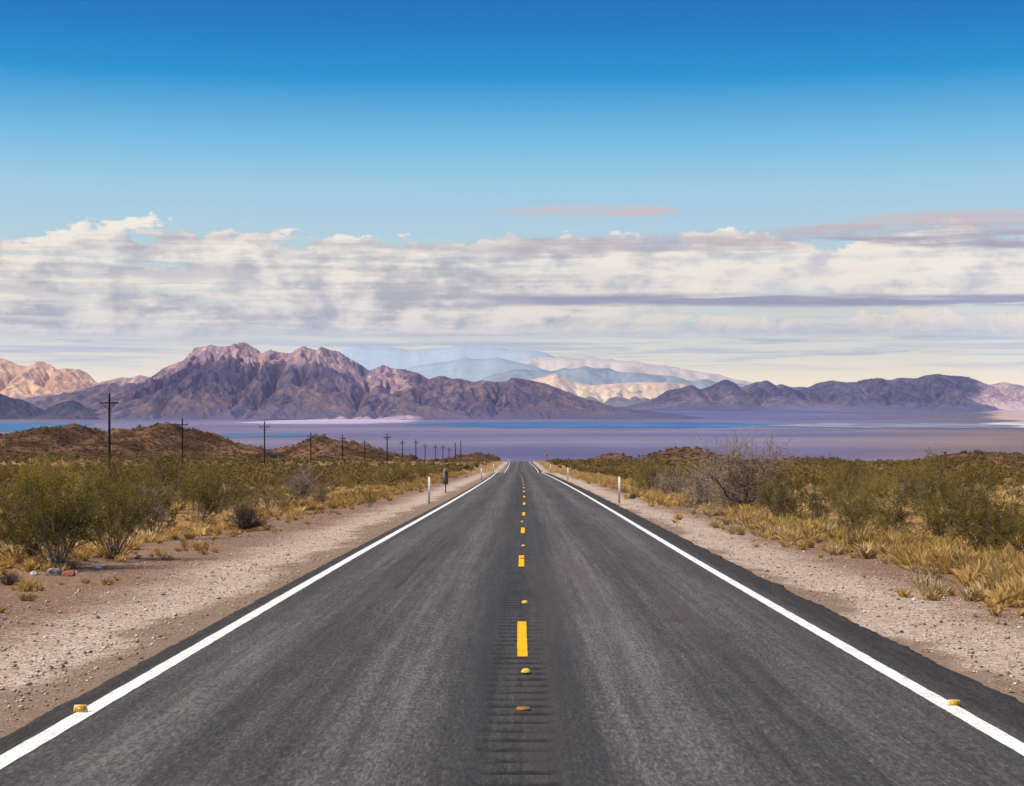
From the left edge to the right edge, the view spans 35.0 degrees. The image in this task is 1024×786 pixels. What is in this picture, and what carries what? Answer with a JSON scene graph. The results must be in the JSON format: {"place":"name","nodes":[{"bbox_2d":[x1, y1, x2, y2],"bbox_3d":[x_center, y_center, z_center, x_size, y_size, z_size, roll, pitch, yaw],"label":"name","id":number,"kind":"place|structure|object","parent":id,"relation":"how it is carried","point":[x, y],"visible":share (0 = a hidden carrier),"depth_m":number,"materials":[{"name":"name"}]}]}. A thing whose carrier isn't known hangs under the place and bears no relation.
{"place":"outdoors","nodes":[
{"label":"outdoors","id":0,"kind":"place"},
{"bbox_2d":[0,423,92,430],"bbox_3d":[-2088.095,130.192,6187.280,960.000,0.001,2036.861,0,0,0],"label":"water","id":1,"kind":"structure","parent":0,"point":[13,427],"depth_m":6528.00,"materials":[{"name":"blue liquid"}]},
{"bbox_2d":[0,358,96,396],"bbox_3d":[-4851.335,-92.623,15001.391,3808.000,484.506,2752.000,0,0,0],"label":"mountain range","id":2,"kind":"structure","parent":0,"point":[35,378],"depth_m":15171.39,"materials":[{"name":"beige stone"}]},
{"bbox_2d":[0,394,116,419],"bbox_3d":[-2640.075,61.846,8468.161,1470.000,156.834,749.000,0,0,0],"label":"hill","id":3,"kind":"structure","parent":0,"point":[13,409],"depth_m":8441.82,"materials":[{"name":"stone"}]},
{"bbox_2d":[10,375,150,409],"bbox_3d":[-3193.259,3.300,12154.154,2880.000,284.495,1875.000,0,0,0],"label":"ridge","id":4,"kind":"structure","parent":0,"point":[90,395],"depth_m":12205.64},
{"bbox_2d":[0,422,284,459],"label":"hill","id":5,"kind":"structure","parent":0,"point":[68,430],"depth_m":717.74,"materials":[{"name":"soil"}]},
{"bbox_2d":[0,506,340,612],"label":"dry grass","id":6,"kind":"structure","parent":0,"point":[29,564],"depth_m":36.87,"materials":[{"name":"yellow plant"}]},
{"bbox_2d":[218,433,315,436],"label":"water","id":7,"kind":"structure","parent":0,"point":[261,435],"depth_m":4903.00,"materials":[{"name":"liquid"}]},
{"bbox_2d":[272,435,417,460],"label":"hill","id":8,"kind":"structure","parent":0,"point":[326,449],"depth_m":818.75,"materials":[{"name":"soil"}]},
{"bbox_2d":[2,342,705,419],"bbox_3d":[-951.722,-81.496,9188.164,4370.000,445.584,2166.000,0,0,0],"label":"mountain","id":9,"kind":"structure","parent":0,"point":[242,381],"depth_m":8971.63,"materials":[{"name":"stone"}]},
{"bbox_2d":[339,345,553,369],"bbox_3d":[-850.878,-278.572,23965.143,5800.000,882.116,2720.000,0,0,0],"label":"mountain range","id":10,"kind":"structure","parent":0,"point":[369,358],"depth_m":24258.67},
{"bbox_2d":[446,453,500,461],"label":"hill","id":11,"kind":"structure","parent":0,"point":[471,456],"depth_m":884.13,"materials":[{"name":"soil"}]},
{"bbox_2d":[406,357,548,381],"bbox_3d":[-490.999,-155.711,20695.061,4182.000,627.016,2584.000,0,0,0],"label":"mountain range","id":12,"kind":"structure","parent":0,"point":[472,370],"depth_m":20943.41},
{"bbox_2d":[0,462,1023,785],"bbox_3d":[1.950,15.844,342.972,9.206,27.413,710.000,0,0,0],"label":"road","id":13,"kind":"structure","parent":0,"point":[644,650],"depth_m":15.23,"materials":[{"name":"grey asphalt"}]},
{"bbox_2d":[73,705,87,712],"bbox_3d":[-3.615,2.643,13.602,0.115,0.058,0.050,0,0,-5],"label":"road reflector","id":14,"kind":"object","parent":13,"relation":"on","point":[80,708],"visible":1,"depth_m":13.58,"materials":[{"name":"yellow plastic"}]},
{"bbox_2d":[947,700,960,705],"bbox_3d":[3.805,2.666,13.976,0.110,0.046,0.050,0,0,3],"label":"road reflector","id":15,"kind":"object","parent":13,"relation":"on","point":[953,703],"visible":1,"depth_m":13.95,"materials":[{"name":"yellow plastic"}]},
{"bbox_2d":[0,410,1023,737],"bbox_3d":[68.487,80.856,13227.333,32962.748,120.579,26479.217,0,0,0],"label":"ground","id":16,"kind":"structure","parent":0,"point":[506,446],"depth_m":37.94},
{"bbox_2d":[0,482,14,502],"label":"creosote bush","id":17,"kind":"object","parent":16,"relation":"on","point":[7,493],"visible":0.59,"depth_m":67.25,"materials":[{"name":"green plant"}]},
{"bbox_2d":[0,568,24,585],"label":"dead bush","id":18,"kind":"object","parent":16,"relation":"on","point":[10,578],"visible":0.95,"depth_m":28.88,"materials":[{"name":"brown plant"}]},
{"bbox_2d":[3,471,56,523],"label":"creosote bush","id":19,"kind":"object","parent":16,"relation":"on","point":[20,483],"visible":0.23,"depth_m":51.77,"materials":[{"name":"green plant"}]},
{"bbox_2d":[0,500,61,562],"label":"creosote bush","id":20,"kind":"object","parent":16,"relation":"on","point":[8,531],"visible":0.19,"depth_m":33.51,"materials":[{"name":"green plant"}]},
{"bbox_2d":[0,488,76,543],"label":"creosote bush","id":21,"kind":"object","parent":16,"relation":"on","point":[23,513],"visible":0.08,"depth_m":44.43,"materials":[{"name":"green plant"}]},
{"bbox_2d":[9,450,73,500],"bbox_3d":[-18.306,3.551,64.213,2.270,2.718,4.420,0,0,6],"label":"creosote bush","id":22,"kind":"object","parent":16,"relation":"on","point":[49,468],"visible":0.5,"depth_m":63.70,"materials":[{"name":"green plant"}]},
{"bbox_2d":[45,568,61,575],"bbox_3d":[-8.774,3.435,31.087,0.292,0.173,0.218,0,0,0],"label":"rock","id":23,"kind":"object","parent":16,"relation":"on","point":[53,572],"visible":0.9,"depth_m":31.01,"materials":[{"name":"grey stone"}]},
{"bbox_2d":[0,463,129,567],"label":"creosote bush","id":24,"kind":"object","parent":16,"relation":"on","point":[65,525],"visible":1,"depth_m":32.30,"materials":[{"name":"green plant"}]},
{"bbox_2d":[62,570,74,575],"bbox_3d":[-8.410,3.436,30.829,0.236,0.122,0.211,0,0,0],"label":"rock","id":25,"kind":"object","parent":16,"relation":"on","point":[69,573],"visible":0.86,"depth_m":30.76,"materials":[{"name":"stone"}]},
{"bbox_2d":[51,464,138,526],"bbox_3d":[-12.409,3.234,48.719,2.545,2.215,2.420,0,0,-40],"label":"creosote bush","id":26,"kind":"object","parent":16,"relation":"on","point":[77,483],"visible":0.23,"depth_m":48.66,"materials":[{"name":"green plant"}]},
{"bbox_2d":[89,451,123,487],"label":"creosote bush","id":27,"kind":"object","parent":16,"relation":"on","point":[115,460],"visible":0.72,"depth_m":102.35,"materials":[{"name":"green plant"}]},
{"bbox_2d":[99,391,118,468],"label":"utility pole","id":28,"kind":"object","parent":16,"relation":"on","point":[109,430],"visible":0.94,"depth_m":215.15,"materials":[{"name":"brown wood"}]},
{"bbox_2d":[43,458,178,558],"bbox_3d":[-8.717,2.527,35.408,2.281,2.323,2.974,0,0,36],"label":"creosote bush","id":29,"kind":"object","parent":16,"relation":"on","point":[113,508],"visible":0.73,"depth_m":35.48,"materials":[{"name":"green plant"}]},
{"bbox_2d":[99,504,168,532],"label":"creosote bush","id":30,"kind":"object","parent":16,"relation":"on","point":[138,520],"visible":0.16,"depth_m":46.90,"materials":[{"name":"green plant"}]},
{"bbox_2d":[114,473,160,526],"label":"creosote bush","id":31,"kind":"object","parent":16,"relation":"on","point":[138,497],"visible":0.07,"depth_m":51.85,"materials":[{"name":"green plant"}]},
{"bbox_2d":[87,457,198,535],"bbox_3d":[-9.863,2.856,43.913,3.072,2.366,2.576,0,0,0],"label":"creosote bush","id":32,"kind":"object","parent":16,"relation":"on","point":[167,507],"visible":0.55,"depth_m":43.91,"materials":[{"name":"green plant"}]},
{"bbox_2d":[136,475,177,504],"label":"bush","id":33,"kind":"object","parent":16,"relation":"on","point":[155,491],"visible":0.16,"depth_m":68.83,"materials":[{"name":"green plant"}]},
{"bbox_2d":[142,460,180,489],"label":"creosote bush","id":34,"kind":"object","parent":16,"relation":"on","point":[155,474],"visible":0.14,"depth_m":102.72,"materials":[{"name":"green plant"}]},
{"bbox_2d":[135,447,203,493],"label":"creosote bush","id":35,"kind":"object","parent":16,"relation":"on","point":[158,467],"visible":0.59,"depth_m":85.73,"materials":[{"name":"green plant"}]},
{"bbox_2d":[162,487,187,505],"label":"creosote bush","id":36,"kind":"object","parent":16,"relation":"on","point":[178,502],"visible":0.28,"depth_m":70.31,"materials":[{"name":"green plant"}]},
{"bbox_2d":[176,417,187,461],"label":"utility pole","id":37,"kind":"object","parent":16,"relation":"on","point":[182,424],"visible":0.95,"depth_m":345.21,"materials":[{"name":"brown wood"}]},
{"bbox_2d":[174,475,201,495],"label":"creosote bush","id":38,"kind":"object","parent":16,"relation":"on","point":[186,485],"visible":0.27,"depth_m":77.97,"materials":[{"name":"green plant"}]},
{"bbox_2d":[153,455,252,522],"bbox_3d":[-10.201,3.255,54.448,3.386,2.414,3.265,0,0,0],"label":"creosote bush","id":39,"kind":"object","parent":16,"relation":"on","point":[207,490],"visible":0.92,"depth_m":54.10,"materials":[{"name":"green plant"}]},
{"bbox_2d":[197,479,253,511],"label":"creosote bush","id":40,"kind":"object","parent":16,"relation":"on","point":[249,493],"visible":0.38,"depth_m":63.71,"materials":[{"name":"green plant"}]},
{"bbox_2d":[222,492,273,530],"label":"dead bush","id":41,"kind":"object","parent":16,"relation":"on","point":[244,519],"visible":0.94,"depth_m":51.16,"materials":[{"name":"brown plant"}]},
{"bbox_2d":[259,420,269,463],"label":"utility pole","id":42,"kind":"object","parent":16,"relation":"on","point":[264,426],"visible":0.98,"depth_m":370.12,"materials":[{"name":"brown wood"}]},
{"bbox_2d":[239,477,297,510],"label":"creosote bush","id":43,"kind":"object","parent":16,"relation":"on","point":[267,502],"visible":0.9,"depth_m":68.28,"materials":[{"name":"green plant"}]},
{"bbox_2d":[266,483,286,500],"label":"creosote bush","id":44,"kind":"object","parent":16,"relation":"on","point":[283,490],"visible":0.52,"depth_m":77.48,"materials":[{"name":"green plant"}]},
{"bbox_2d":[283,461,324,500],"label":"dead bush","id":45,"kind":"object","parent":16,"relation":"on","point":[298,482],"visible":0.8,"depth_m":83.60,"materials":[{"name":"plant"}]},
{"bbox_2d":[284,463,333,495],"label":"creosote bush","id":46,"kind":"object","parent":16,"relation":"on","point":[320,478],"visible":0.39,"depth_m":94.18,"materials":[{"name":"green plant"}]},
{"bbox_2d":[296,480,340,507],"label":"creosote bush","id":47,"kind":"object","parent":16,"relation":"on","point":[322,499],"visible":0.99,"depth_m":72.29,"materials":[{"name":"green plant"}]},
{"bbox_2d":[339,472,356,489],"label":"creosote bush","id":48,"kind":"object","parent":16,"relation":"on","point":[346,482],"visible":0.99,"depth_m":110.28,"materials":[{"name":"green plant"}]},
{"bbox_2d":[358,487,378,506],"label":"creosote bush","id":49,"kind":"object","parent":16,"relation":"on","point":[370,495],"visible":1,"depth_m":74.50,"materials":[{"name":"green plant"}]},
{"bbox_2d":[279,471,467,510],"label":"dry grass","id":50,"kind":"structure","parent":16,"relation":"on","point":[342,500],"depth_m":92.36,"materials":[{"name":"yellow plant"}]},
{"bbox_2d":[367,464,400,484],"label":"creosote bush","id":51,"kind":"object","parent":16,"relation":"on","point":[383,479],"visible":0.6,"depth_m":131.58,"materials":[{"name":"green plant"}]},
{"bbox_2d":[388,462,417,483],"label":"creosote bush","id":52,"kind":"object","parent":16,"relation":"on","point":[406,471],"visible":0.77,"depth_m":141.50,"materials":[{"name":"green plant"}]},
{"bbox_2d":[413,459,439,478],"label":"creosote bush","id":53,"kind":"object","parent":16,"relation":"on","point":[425,471],"visible":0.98,"depth_m":167.32,"materials":[{"name":"green plant"}]},
{"bbox_2d":[443,468,447,492],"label":"mile panel","id":54,"kind":"object","parent":16,"relation":"on","point":[445,476],"visible":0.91,"depth_m":107.01,"materials":[{"name":"grey metal"}]},
{"bbox_2d":[454,461,503,472],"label":"dry grass","id":55,"kind":"structure","parent":16,"relation":"on","point":[489,468],"depth_m":391.46,"materials":[{"name":"yellow plant"}]},
{"bbox_2d":[0,462,1023,490],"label":"scrub","id":56,"kind":"object","parent":16,"relation":"on","point":[261,473],"visible":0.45,"depth_m":158.41,"materials":[{"name":"green plant"}]},
{"bbox_2d":[0,454,1023,471],"bbox_3d":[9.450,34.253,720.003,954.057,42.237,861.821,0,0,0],"label":"scrub","id":57,"kind":"object","parent":16,"relation":"on","point":[608,462],"visible":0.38,"depth_m":500.22,"materials":[{"name":"green plant"}]},
{"bbox_2d":[0,484,1023,556],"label":"dry grass","id":58,"kind":"structure","parent":16,"relation":"on","point":[148,537],"depth_m":61.45,"materials":[{"name":"yellow plant"}]},
{"bbox_2d":[0,422,1023,462],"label":"hill scrub","id":59,"kind":"object","parent":16,"relation":"on","point":[1017,454],"visible":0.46,"depth_m":712.64,"materials":[{"name":"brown plant"}]},
{"bbox_2d":[0,468,1023,555],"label":"dry brush","id":60,"kind":"object","parent":16,"relation":"on","point":[408,481],"visible":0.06,"depth_m":82.78,"materials":[{"name":"brown plant"}]},
{"bbox_2d":[536,461,569,472],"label":"dry grass","id":61,"kind":"structure","parent":16,"relation":"on","point":[553,469],"depth_m":422.33,"materials":[{"name":"yellow plant"}]},
{"bbox_2d":[93,471,1014,490],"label":"dry grass","id":62,"kind":"structure","parent":16,"relation":"on","point":[364,485],"depth_m":137.48,"materials":[{"name":"yellow plant"}]},
{"bbox_2d":[615,462,661,492],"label":"creosote bush","id":63,"kind":"object","parent":16,"relation":"on","point":[640,484],"visible":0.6,"depth_m":99.66,"materials":[{"name":"green plant"}]},
{"bbox_2d":[630,458,673,493],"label":"creosote bush","id":64,"kind":"object","parent":16,"relation":"on","point":[651,479],"visible":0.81,"depth_m":97.09,"materials":[{"name":"green plant"}]},
{"bbox_2d":[560,470,744,506],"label":"dry grass","id":65,"kind":"structure","parent":16,"relation":"on","point":[658,497],"depth_m":98.49,"materials":[{"name":"yellow plant"}]},
{"bbox_2d":[648,463,691,493],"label":"dead bush","id":66,"kind":"object","parent":16,"relation":"on","point":[676,488],"visible":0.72,"depth_m":87.57,"materials":[{"name":"plant"}]},
{"bbox_2d":[666,458,731,507],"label":"dead bush","id":67,"kind":"object","parent":16,"relation":"on","point":[699,494],"visible":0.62,"depth_m":73.55,"materials":[{"name":"plant"}]},
{"bbox_2d":[679,426,807,507],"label":"bare tree","id":68,"kind":"object","parent":16,"relation":"on","point":[732,497],"visible":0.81,"depth_m":68.22,"materials":[{"name":"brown plant"}]},
{"bbox_2d":[741,468,793,507],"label":"creosote bush","id":69,"kind":"object","parent":16,"relation":"on","point":[757,480],"visible":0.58,"depth_m":66.61,"materials":[{"name":"green plant"}]},
{"bbox_2d":[745,455,796,485],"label":"creosote bush","id":70,"kind":"object","parent":16,"relation":"on","point":[781,475],"visible":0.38,"depth_m":110.46,"materials":[{"name":"green plant"}]},
{"bbox_2d":[754,470,804,516],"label":"creosote bush","id":71,"kind":"object","parent":16,"relation":"on","point":[780,506],"visible":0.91,"depth_m":54.09,"materials":[{"name":"green plant"}]},
{"bbox_2d":[783,477,847,520],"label":"creosote bush","id":72,"kind":"object","parent":16,"relation":"on","point":[817,507],"visible":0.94,"depth_m":51.20,"materials":[{"name":"green plant"}]},
{"bbox_2d":[800,462,878,501],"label":"creosote bush","id":73,"kind":"object","parent":16,"relation":"on","point":[842,477],"visible":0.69,"depth_m":73.11,"materials":[{"name":"green plant"}]},
{"bbox_2d":[826,453,865,492],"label":"creosote bush","id":74,"kind":"object","parent":16,"relation":"on","point":[856,472],"visible":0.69,"depth_m":93.35,"materials":[{"name":"green plant"}]},
{"bbox_2d":[826,480,890,534],"bbox_3d":[9.364,3.220,44.220,1.438,1.722,2.800,0,0,-17],"label":"creosote bush","id":75,"kind":"object","parent":16,"relation":"on","point":[854,514],"visible":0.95,"depth_m":44.30,"materials":[{"name":"green plant"}]},
{"bbox_2d":[844,460,879,483],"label":"creosote bush","id":76,"kind":"object","parent":16,"relation":"on","point":[859,466],"visible":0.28,"depth_m":110.17,"materials":[{"name":"green plant"}]},
{"bbox_2d":[847,533,878,548],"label":"creosote bush","id":77,"kind":"object","parent":16,"relation":"on","point":[864,539],"visible":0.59,"depth_m":37.58,"materials":[{"name":"green plant"}]},
{"bbox_2d":[853,468,899,503],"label":"creosote bush","id":78,"kind":"object","parent":16,"relation":"on","point":[880,482],"visible":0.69,"depth_m":76.20,"materials":[{"name":"green plant"}]},
{"bbox_2d":[868,510,889,526],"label":"creosote bush","id":79,"kind":"object","parent":16,"relation":"on","point":[875,518],"visible":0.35,"depth_m":47.67,"materials":[{"name":"green plant"}]},
{"bbox_2d":[872,481,893,502],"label":"creosote bush","id":80,"kind":"object","parent":16,"relation":"on","point":[889,492],"visible":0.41,"depth_m":78.87,"materials":[{"name":"green plant"}]},
{"bbox_2d":[849,479,927,531],"bbox_3d":[9.877,3.127,42.910,1.903,1.656,1.810,0,0,-20],"label":"creosote bush","id":81,"kind":"object","parent":16,"relation":"on","point":[898,516],"visible":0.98,"depth_m":42.66,"materials":[{"name":"green plant"}]},
{"bbox_2d":[880,473,917,500],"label":"creosote bush","id":82,"kind":"object","parent":16,"relation":"on","point":[895,493],"visible":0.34,"depth_m":79.25,"materials":[{"name":"green plant"}]},
{"bbox_2d":[888,479,934,501],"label":"bush","id":83,"kind":"object","parent":16,"relation":"on","point":[915,496],"visible":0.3,"depth_m":76.88,"materials":[{"name":"green plant"}]},
{"bbox_2d":[891,455,937,483],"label":"creosote bush","id":84,"kind":"object","parent":16,"relation":"on","point":[905,472],"visible":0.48,"depth_m":115.55,"materials":[{"name":"green plant"}]},
{"bbox_2d":[909,563,946,584],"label":"creosote bush","id":85,"kind":"object","parent":16,"relation":"on","point":[938,576],"visible":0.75,"depth_m":28.10,"materials":[{"name":"brown plant"}]},
{"bbox_2d":[912,464,954,499],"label":"creosote bush","id":86,"kind":"object","parent":16,"relation":"on","point":[935,481],"visible":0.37,"depth_m":82.45,"materials":[{"name":"green plant"}]},
{"bbox_2d":[899,483,988,540],"bbox_3d":[10.438,2.966,38.998,2.238,1.655,2.322,0,0,12],"label":"creosote bush","id":87,"kind":"object","parent":16,"relation":"on","point":[935,521],"visible":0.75,"depth_m":38.86,"materials":[{"name":"green plant"}]},
{"bbox_2d":[888,447,1023,529],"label":"creosote bush","id":88,"kind":"object","parent":16,"relation":"on","point":[941,487],"visible":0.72,"depth_m":46.85,"materials":[{"name":"green plant"}]},
{"bbox_2d":[936,489,1023,551],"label":"creosote bush","id":89,"kind":"object","parent":16,"relation":"on","point":[981,518],"visible":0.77,"depth_m":35.36,"materials":[{"name":"green plant"}]},
{"bbox_2d":[964,479,1013,509],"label":"creosote bush","id":90,"kind":"object","parent":16,"relation":"on","point":[982,488],"visible":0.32,"depth_m":64.59,"materials":[{"name":"green plant"}]},
{"bbox_2d":[975,471,1003,487],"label":"creosote bush","id":91,"kind":"object","parent":16,"relation":"on","point":[988,478],"visible":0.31,"depth_m":112.37,"materials":[{"name":"green plant"}]},
{"bbox_2d":[972,494,1023,555],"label":"creosote bush","id":92,"kind":"object","parent":16,"relation":"on","point":[1017,546],"visible":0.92,"depth_m":32.69,"materials":[{"name":"green plant"}]},
{"bbox_2d":[1008,485,1023,500],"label":"creosote bush","id":93,"kind":"object","parent":16,"relation":"on","point":[1018,494],"visible":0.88,"depth_m":83.59,"materials":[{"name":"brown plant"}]},
{"bbox_2d":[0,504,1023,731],"bbox_3d":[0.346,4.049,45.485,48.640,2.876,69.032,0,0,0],"label":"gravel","id":94,"kind":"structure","parent":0,"point":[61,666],"depth_m":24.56,"materials":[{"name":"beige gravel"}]},
{"bbox_2d":[0,0,1023,386],"label":"sky","id":95,"kind":"structure","parent":0,"point":[791,193],"materials":[{"name":"blue"}]},
{"bbox_2d":[408,422,789,427],"bbox_3d":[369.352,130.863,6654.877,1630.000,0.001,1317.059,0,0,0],"label":"water","id":96,"kind":"structure","parent":0,"point":[604,425],"depth_m":6751.78,"materials":[{"name":"blue liquid"}]},
{"bbox_2d":[591,454,632,459],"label":"hill","id":97,"kind":"structure","parent":0,"point":[618,456],"depth_m":890.63,"materials":[{"name":"soil"}]},
{"bbox_2d":[482,366,745,387],"bbox_3d":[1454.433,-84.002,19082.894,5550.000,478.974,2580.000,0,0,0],"label":"mountain range","id":98,"kind":"structure","parent":0,"point":[587,375],"depth_m":19341.32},
{"bbox_2d":[531,374,701,406],"bbox_3d":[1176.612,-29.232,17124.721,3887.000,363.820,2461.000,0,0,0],"label":"hill","id":99,"kind":"structure","parent":0,"point":[620,394],"depth_m":17242.39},
{"bbox_2d":[519,356,751,384],"bbox_3d":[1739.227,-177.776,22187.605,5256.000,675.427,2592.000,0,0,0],"label":"mountain range","id":100,"kind":"structure","parent":0,"point":[556,363],"depth_m":22532.08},
{"bbox_2d":[637,448,729,461],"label":"hill","id":101,"kind":"structure","parent":0,"point":[686,453],"depth_m":622.10,"materials":[{"name":"soil"}]},
{"bbox_2d":[778,457,840,460],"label":"hill","id":102,"kind":"structure","parent":0,"point":[816,458],"depth_m":675.11,"materials":[{"name":"soil"}]},
{"bbox_2d":[616,374,1023,410],"bbox_3d":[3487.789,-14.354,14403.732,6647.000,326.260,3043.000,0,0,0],"label":"mountain range","id":103,"kind":"structure","parent":0,"point":[936,392],"depth_m":14208.75,"materials":[{"name":"stone"}]},
{"bbox_2d":[671,499,1023,616],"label":"dry grass","id":104,"kind":"structure","parent":0,"point":[1000,593],"depth_m":34.72,"materials":[{"name":"yellow plant"}]},
{"bbox_2d":[766,423,1023,428],"bbox_3d":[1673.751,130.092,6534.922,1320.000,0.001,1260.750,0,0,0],"label":"salt flat","id":105,"kind":"structure","parent":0,"point":[917,425],"depth_m":6495.72,"materials":[{"name":"white"}]},
{"bbox_2d":[920,452,1023,463],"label":"hill","id":106,"kind":"structure","parent":0,"point":[961,456],"depth_m":580.71,"materials":[{"name":"soil"}]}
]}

